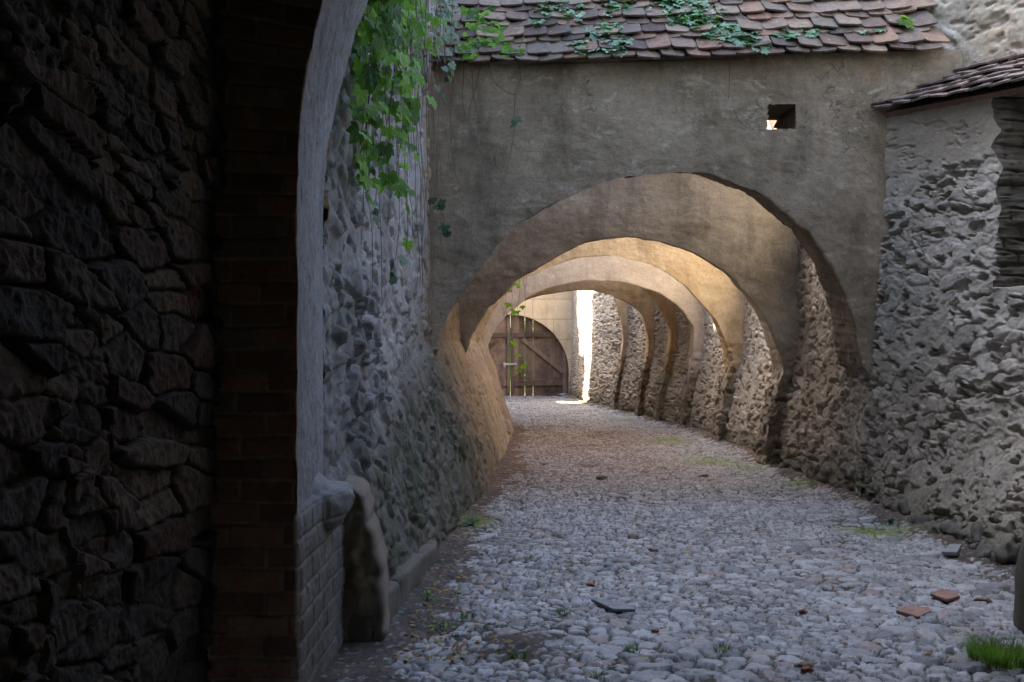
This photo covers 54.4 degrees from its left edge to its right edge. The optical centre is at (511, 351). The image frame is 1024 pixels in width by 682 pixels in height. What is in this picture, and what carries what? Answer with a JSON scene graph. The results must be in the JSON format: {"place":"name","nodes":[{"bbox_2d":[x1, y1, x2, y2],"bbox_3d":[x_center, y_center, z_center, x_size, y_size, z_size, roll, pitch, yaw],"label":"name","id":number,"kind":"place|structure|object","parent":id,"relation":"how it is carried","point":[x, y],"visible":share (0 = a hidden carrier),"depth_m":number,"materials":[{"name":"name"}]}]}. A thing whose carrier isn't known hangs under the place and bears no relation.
{"place":"outdoors","nodes":[
{"label":"outdoors","id":0,"kind":"place"},
{"bbox_2d":[316,394,1023,681],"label":"cobbled path","id":1,"kind":"structure","parent":0,"point":[735,584],"depth_m":7.21,"materials":[{"name":"grey stone"}]},
{"bbox_2d":[413,588,437,601],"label":"weed","id":2,"kind":"object","parent":1,"relation":"on","point":[427,595],"visible":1,"depth_m":6.45,"materials":[{"name":"green plant"}]},
{"bbox_2d":[430,619,454,633],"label":"weed","id":3,"kind":"object","parent":1,"relation":"on","point":[441,623],"visible":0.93,"depth_m":5.80,"materials":[{"name":"green plant"}]},
{"bbox_2d":[458,610,475,619],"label":"grass sprig","id":4,"kind":"object","parent":1,"relation":"on","point":[462,616],"depth_m":6.09,"materials":[{"name":"green plant"}]},
{"bbox_2d":[461,513,479,525],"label":"weed","id":5,"kind":"object","parent":1,"relation":"on","point":[469,523],"visible":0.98,"depth_m":9.27,"materials":[{"name":"green plant"}]},
{"bbox_2d":[507,645,527,659],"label":"grass sprig","id":6,"kind":"object","parent":1,"relation":"on","point":[522,654],"depth_m":5.35,"materials":[{"name":"green plant"}]},
{"bbox_2d":[539,460,549,464],"bbox_3d":[0.470,1.617,14.466,0.154,0.079,0.136,0,0,24],"label":"stone","id":7,"kind":"object","parent":1,"relation":"on","point":[544,462],"visible":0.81,"depth_m":14.44,"materials":[{"name":"grey stone"}]},
{"bbox_2d":[555,608,572,615],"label":"grass sprig","id":8,"kind":"object","parent":1,"relation":"on","point":[564,610],"depth_m":6.22,"materials":[{"name":"green plant"}]},
{"bbox_2d":[586,582,594,586],"bbox_3d":[0.554,1.647,7.047,0.064,0.030,0.047,0,0,0],"label":"brick fragment","id":9,"kind":"object","parent":1,"relation":"on","point":[590,584],"visible":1,"depth_m":7.03,"materials":[{"name":"red brick"}]},
{"bbox_2d":[583,666,607,680],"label":"grass sprig","id":10,"kind":"object","parent":1,"relation":"on","point":[594,676],"depth_m":5.06,"materials":[{"name":"green plant"}]},
{"bbox_2d":[596,475,607,479],"bbox_3d":[1.159,1.633,12.837,0.164,0.079,0.130,0,0,0],"label":"stone","id":11,"kind":"object","parent":1,"relation":"on","point":[601,477],"visible":0.83,"depth_m":12.80,"materials":[{"name":"grey stone"}]},
{"bbox_2d":[591,599,635,611],"bbox_3d":[0.661,1.627,6.399,0.158,0.020,0.346,0,0,-24],"label":"slate slab","id":12,"kind":"object","parent":1,"relation":"on","point":[614,606],"depth_m":6.34,"materials":[{"name":"grey stone"}]},
{"bbox_2d":[623,639,641,653],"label":"grass sprig","id":13,"kind":"object","parent":1,"relation":"on","point":[629,649],"depth_m":5.48,"materials":[{"name":"green plant"}]},
{"bbox_2d":[628,533,638,539],"bbox_3d":[1.070,1.641,8.798,0.098,0.070,0.083,0,0,18],"label":"stone","id":14,"kind":"object","parent":1,"relation":"on","point":[632,536],"visible":0.73,"depth_m":8.78,"materials":[{"name":"grey stone"}]},
{"bbox_2d":[648,547,658,551],"bbox_3d":[1.165,1.635,8.193,0.088,0.047,0.069,0,0,0],"label":"stone","id":15,"kind":"object","parent":1,"relation":"on","point":[652,549],"visible":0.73,"depth_m":8.18,"materials":[{"name":"beige stone"}]},
{"bbox_2d":[650,629,658,632],"bbox_3d":[0.829,1.619,5.778,0.053,0.024,0.038,0,0,0],"label":"brick fragment","id":16,"kind":"object","parent":1,"relation":"on","point":[655,630],"visible":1,"depth_m":5.76,"materials":[{"name":"red brick"}]},
{"bbox_2d":[392,434,1002,663],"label":"leaf litter","id":17,"kind":"object","parent":1,"relation":"on","point":[414,634],"visible":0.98,"depth_m":6.23,"materials":[{"name":"brown plant"}]},
{"bbox_2d":[711,640,735,652],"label":"grass sprig","id":18,"kind":"object","parent":1,"relation":"on","point":[716,649],"depth_m":5.43,"materials":[{"name":"green plant"}]},
{"bbox_2d":[798,609,807,613],"bbox_3d":[1.827,1.631,6.250,0.057,0.032,0.048,0,0,35],"label":"brick fragment","id":19,"kind":"object","parent":1,"relation":"on","point":[802,611],"visible":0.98,"depth_m":6.24,"materials":[{"name":"red brick"}]},
{"bbox_2d":[794,661,814,667],"bbox_3d":[1.528,1.641,5.183,0.116,0.056,0.090,0,0,0],"label":"stone","id":20,"kind":"object","parent":1,"relation":"on","point":[811,664],"visible":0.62,"depth_m":5.17,"materials":[{"name":"beige stone"}]},
{"bbox_2d":[801,666,813,672],"bbox_3d":[1.517,1.636,5.116,0.070,0.037,0.051,0,0,0],"label":"brick fragment","id":21,"kind":"object","parent":1,"relation":"on","point":[805,669],"visible":1,"depth_m":5.11,"materials":[{"name":"red brick"}]},
{"bbox_2d":[884,515,900,525],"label":"weed","id":22,"kind":"object","parent":1,"relation":"on","point":[890,520],"visible":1,"depth_m":9.27,"materials":[{"name":"green plant"}]},
{"bbox_2d":[896,606,930,618],"bbox_3d":[2.488,1.608,6.159,0.235,0.034,0.173,0,0,-41],"label":"tile shard","id":23,"kind":"object","parent":1,"relation":"on","point":[916,612],"visible":1,"depth_m":6.14,"materials":[{"name":"ceramic"}]},
{"bbox_2d":[930,589,959,601],"bbox_3d":[2.866,1.611,6.578,0.153,0.028,0.292,0,0,43],"label":"tile shard","id":24,"kind":"object","parent":1,"relation":"on","point":[945,595],"visible":1,"depth_m":6.55,"materials":[{"name":"ceramic"}]},
{"bbox_2d":[941,544,961,555],"bbox_3d":[3.536,1.593,8.012,0.119,0.057,0.287,0,0,30],"label":"tile shard","id":25,"kind":"object","parent":1,"relation":"on","point":[952,549],"visible":1,"depth_m":7.95,"materials":[{"name":"grey stone"}]},
{"bbox_2d":[973,596,991,603],"bbox_3d":[3.079,1.630,6.516,0.110,0.057,0.093,0,0,-34],"label":"stone","id":26,"kind":"object","parent":1,"relation":"on","point":[985,598],"visible":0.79,"depth_m":6.49,"materials":[{"name":"beige stone"}]},
{"bbox_2d":[953,626,1023,669],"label":"grass tuft","id":27,"kind":"object","parent":1,"relation":"on","point":[989,653],"visible":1,"depth_m":5.23,"materials":[{"name":"green plant"}]},
{"label":"ground","id":28,"kind":"structure","parent":0,"visible":0},
{"bbox_2d":[0,0,367,681],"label":"gateway","id":29,"kind":"object","parent":28,"relation":"on","point":[174,504],"visible":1,"depth_m":3.77,"materials":[{"name":"stone"}]},
{"bbox_2d":[323,0,513,642],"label":"lane wall","id":30,"kind":"structure","parent":28,"relation":"on","point":[417,435],"depth_m":7.24,"materials":[{"name":"stone"}]},
{"bbox_2d":[372,173,379,224],"bbox_3d":[-1.012,-1.086,7.080,0.183,0.398,0.110,0,0,-27],"label":"vine sprig","id":31,"kind":"object","parent":30,"relation":"attached to","point":[376,213],"visible":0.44,"depth_m":7.10,"materials":[{"name":"green plant"}]},
{"bbox_2d":[339,0,439,209],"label":"climbing vine","id":32,"kind":"object","parent":30,"relation":"attached to","point":[369,78],"visible":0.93,"depth_m":6.06,"materials":[{"name":"green plant"}]},
{"bbox_2d":[389,236,409,284],"bbox_3d":[-0.932,-0.748,7.881,0.250,0.458,0.143,0,0,9],"label":"vine sprig","id":33,"kind":"object","parent":30,"relation":"attached to","point":[393,272],"visible":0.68,"depth_m":7.86,"materials":[{"name":"green plant"}]},
{"bbox_2d":[361,21,441,330],"bbox_3d":[-0.910,-1.510,8.568,0.411,2.881,4.050,0,0,0],"label":"climbing vine","id":34,"kind":"object","parent":30,"relation":"attached to","point":[433,128],"visible":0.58,"depth_m":9.25,"materials":[{"name":"green plant"}]},
{"bbox_2d":[389,0,446,251],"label":"climbing vine","id":35,"kind":"object","parent":30,"relation":"attached to","point":[410,129],"visible":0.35,"depth_m":7.63,"materials":[{"name":"green plant"}]},
{"bbox_2d":[427,187,446,210],"bbox_3d":[-0.791,-1.610,10.478,0.219,0.253,0.070,0,0,5],"label":"vine sprig","id":36,"kind":"object","parent":30,"relation":"attached to","point":[430,201],"visible":0.88,"depth_m":10.48,"materials":[{"name":"green plant"}]},
{"bbox_2d":[414,0,460,120],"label":"climbing vine","id":37,"kind":"object","parent":30,"relation":"attached to","point":[451,36],"visible":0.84,"depth_m":10.00,"materials":[{"name":"green plant"}]},
{"bbox_2d":[504,275,526,373],"bbox_3d":[0.037,-0.634,16.900,0.266,2.032,0.434,0,0,34],"label":"climbing vine","id":38,"kind":"object","parent":30,"relation":"attached to","point":[513,311],"visible":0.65,"depth_m":16.95,"materials":[{"name":"green plant"}]},
{"bbox_2d":[508,291,572,386],"bbox_3d":[-0.400,-2.205,37.350,9.400,7.910,0.900,0,0,0],"label":"gatehouse","id":39,"kind":"object","parent":28,"relation":"on","point":[552,313],"visible":0.14,"depth_m":37.00,"materials":[{"name":"paint"}]},
{"bbox_2d":[488,315,568,395],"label":"wooden gate","id":40,"kind":"structure","parent":39,"relation":"attached to","point":[541,352],"depth_m":37.26,"materials":[{"name":"brown wood"}]},
{"bbox_2d":[523,280,654,415],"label":"buttress arch","id":41,"kind":"structure","parent":28,"relation":"on","point":[640,300],"depth_m":24.80,"materials":[{"name":"paint"}]},
{"bbox_2d":[484,256,705,424],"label":"buttress arch","id":42,"kind":"structure","parent":28,"relation":"on","point":[645,276],"depth_m":21.30,"materials":[{"name":"paint"}]},
{"bbox_2d":[475,237,744,440],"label":"buttress arch","id":43,"kind":"structure","parent":28,"relation":"on","point":[716,293],"depth_m":17.95,"materials":[{"name":"paint"}]},
{"bbox_2d":[612,296,628,409],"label":"buttress arch","id":44,"kind":"structure","parent":28,"relation":"on","point":[622,305],"depth_m":27.46,"materials":[{"name":"paint"}]},
{"bbox_2d":[459,120,800,464],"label":"buttress arch","id":45,"kind":"structure","parent":28,"relation":"on","point":[745,243],"depth_m":14.25,"materials":[{"name":"grey paint"}]},
{"bbox_2d":[642,288,677,420],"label":"buttress arch","id":46,"kind":"structure","parent":28,"relation":"on","point":[667,307],"depth_m":22.99,"materials":[{"name":"paint"}]},
{"bbox_2d":[426,0,961,387],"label":"buttress arch","id":47,"kind":"structure","parent":28,"relation":"on","point":[809,171],"depth_m":10.81,"materials":[{"name":"brown paint"}]},
{"bbox_2d":[438,219,451,237],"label":"vine sprig","id":48,"kind":"object","parent":47,"relation":"attached to","point":[443,227],"visible":1,"depth_m":10.48,"materials":[{"name":"green plant"}]},
{"bbox_2d":[450,5,525,60],"bbox_3d":[-0.273,-3.621,11.185,0.865,0.954,0.889,0,0,0],"label":"climbing vine","id":49,"kind":"object","parent":47,"relation":"attached to","point":[469,44],"visible":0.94,"depth_m":11.02,"materials":[{"name":"green plant"}]},
{"bbox_2d":[509,110,522,128],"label":"vine sprig","id":50,"kind":"object","parent":47,"relation":"attached to","point":[515,121],"visible":1,"depth_m":10.62,"materials":[{"name":"green plant"}]},
{"bbox_2d":[528,0,634,56],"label":"climbing vine","id":51,"kind":"object","parent":47,"relation":"on","point":[616,43],"visible":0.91,"depth_m":11.03,"materials":[{"name":"green plant"}]},
{"bbox_2d":[450,31,746,210],"bbox_3d":[0.920,-2.497,10.817,3.210,2.011,0.028,0,0,5],"label":"climbing vine","id":52,"kind":"object","parent":47,"relation":"attached to","point":[514,109],"visible":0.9,"depth_m":10.93,"materials":[{"name":"plant"}]},
{"bbox_2d":[646,0,771,53],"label":"climbing vine","id":53,"kind":"object","parent":47,"relation":"attached to","point":[736,36],"visible":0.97,"depth_m":10.94,"materials":[{"name":"green plant"}]},
{"bbox_2d":[773,26,802,38],"bbox_3d":[3.036,-3.445,10.786,0.279,0.310,0.472,0,0,38],"label":"climbing vine","id":54,"kind":"object","parent":47,"relation":"attached to","point":[788,35],"visible":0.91,"depth_m":10.68,"materials":[{"name":"green plant"}]},
{"bbox_2d":[805,28,819,37],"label":"climbing vine","id":55,"kind":"object","parent":47,"relation":"attached to","point":[814,33],"visible":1,"depth_m":10.67,"materials":[{"name":"green plant"}]},
{"bbox_2d":[858,28,887,33],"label":"climbing vine","id":56,"kind":"object","parent":47,"relation":"attached to","point":[876,30],"visible":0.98,"depth_m":10.61,"materials":[{"name":"green plant"}]},
{"bbox_2d":[895,15,914,27],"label":"climbing vine","id":57,"kind":"object","parent":47,"relation":"attached to","point":[906,22],"visible":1,"depth_m":10.67,"materials":[{"name":"green plant"}]},
{"bbox_2d":[567,53,1023,564],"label":"lane wall","id":58,"kind":"structure","parent":28,"relation":"on","point":[928,429],"depth_m":10.05,"materials":[{"name":"stone"}]},
{"bbox_2d":[925,0,1023,96],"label":"house wall","id":59,"kind":"structure","parent":58,"relation":"on","point":[975,31],"depth_m":10.55,"materials":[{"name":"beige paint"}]},
{"bbox_2d":[1013,534,1023,633],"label":"guard stone","id":60,"kind":"object","parent":28,"relation":"on","point":[1018,617],"visible":0.65,"depth_m":5.82,"materials":[{"name":"grey stone"}]}
]}

